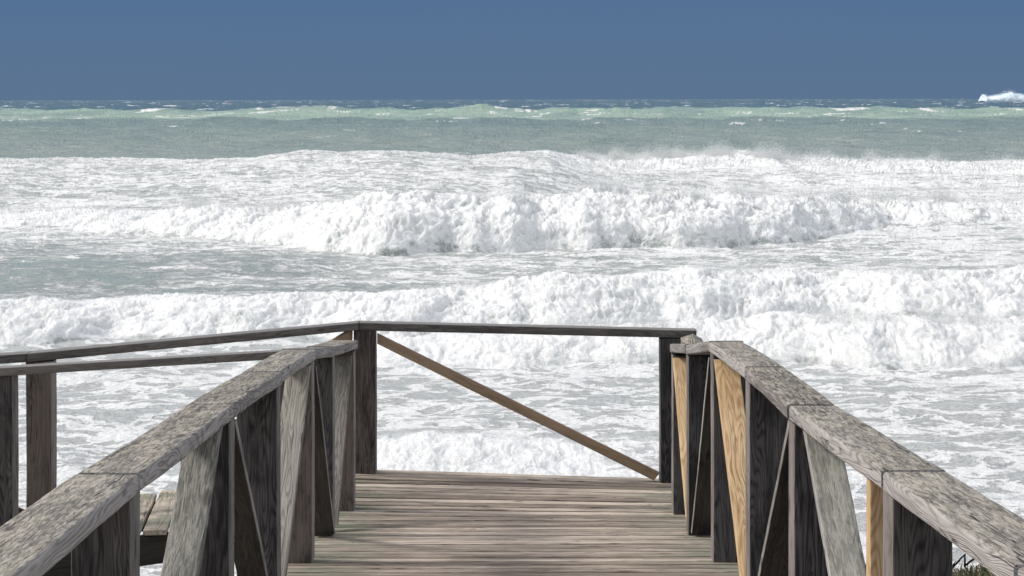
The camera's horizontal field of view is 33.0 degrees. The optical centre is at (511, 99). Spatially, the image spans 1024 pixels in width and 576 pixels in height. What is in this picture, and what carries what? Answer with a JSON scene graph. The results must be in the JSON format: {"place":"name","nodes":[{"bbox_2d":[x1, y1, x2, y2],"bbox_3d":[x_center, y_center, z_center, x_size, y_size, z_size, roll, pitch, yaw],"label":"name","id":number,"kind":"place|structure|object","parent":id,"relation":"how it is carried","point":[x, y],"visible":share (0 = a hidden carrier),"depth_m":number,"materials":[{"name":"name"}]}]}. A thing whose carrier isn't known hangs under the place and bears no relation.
{"place":"outdoors","nodes":[
{"label":"outdoors","id":0,"kind":"place"},
{"bbox_2d":[0,99,1023,575],"bbox_3d":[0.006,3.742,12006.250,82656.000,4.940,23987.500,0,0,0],"label":"sea","id":1,"kind":"structure","parent":0,"point":[916,387],"depth_m":54.61,"materials":[{"name":"liquid"}]},
{"bbox_2d":[0,123,1023,475],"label":"sea spray","id":2,"kind":"object","parent":1,"relation":"on","point":[720,151],"visible":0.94,"depth_m":63.45,"materials":[{"name":"white liquid"}]},
{"bbox_2d":[978,92,1023,101],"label":"surf","id":3,"kind":"structure","parent":1,"relation":"on","point":[1009,97],"depth_m":2580.56,"materials":[{"name":"white liquid"}]},
{"bbox_2d":[983,90,1023,96],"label":"sea spray","id":4,"kind":"object","parent":1,"relation":"on","point":[1003,93],"visible":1,"depth_m":2598.00,"materials":[{"name":"white liquid"}]},
{"bbox_2d":[0,0,1023,99],"label":"sky","id":5,"kind":"structure","parent":0,"point":[50,49],"materials":[{"name":"blue"}]},
{"bbox_2d":[952,560,993,575],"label":"dune grass","id":6,"kind":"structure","parent":0,"point":[960,572],"depth_m":8.17,"materials":[{"name":"green plant"}]},
{"bbox_2d":[952,553,973,568],"bbox_3d":[2.130,2.197,8.182,0.139,0.097,0.011,0,0,0],"label":"dead twig","id":7,"kind":"object","parent":6,"relation":"on","point":[965,563],"visible":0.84,"depth_m":8.18,"materials":[{"name":"brown wood"}]},
{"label":"dune","id":8,"kind":"structure","parent":0,"visible":0},
{"bbox_2d":[43,490,175,575],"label":"boardwalk","id":9,"kind":"structure","parent":8,"relation":"on","point":[155,519],"depth_m":9.88,"materials":[{"name":"grey wood"}]},
{"bbox_2d":[0,349,341,526],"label":"timber railing","id":10,"kind":"object","parent":9,"relation":"on","point":[9,461],"visible":0.83,"depth_m":9.47,"materials":[{"name":"grey wood"}]},
{"bbox_2d":[0,321,359,512],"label":"timber railing","id":11,"kind":"object","parent":9,"relation":"on","point":[41,434],"visible":0.69,"depth_m":10.02,"materials":[{"name":"grey wood"}]},
{"bbox_2d":[287,470,738,575],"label":"boardwalk","id":12,"kind":"structure","parent":8,"relation":"on","point":[413,523],"depth_m":9.53,"materials":[{"name":"brown wood"}]},
{"bbox_2d":[0,340,357,575],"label":"timber railing","id":13,"kind":"object","parent":12,"relation":"on","point":[266,485],"visible":1,"depth_m":5.92,"materials":[{"name":"grey wood"}]},
{"bbox_2d":[354,321,702,482],"bbox_3d":[0.086,1.985,11.017,2.244,1.053,0.802,0,0,0],"label":"timber railing","id":14,"kind":"object","parent":12,"relation":"on","point":[368,337],"visible":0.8,"depth_m":11.30,"materials":[{"name":"brown wood"}]},
{"bbox_2d":[670,341,1023,575],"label":"timber railing","id":15,"kind":"object","parent":12,"relation":"on","point":[764,449],"visible":1,"depth_m":5.83,"materials":[{"name":"grey wood"}]}
]}

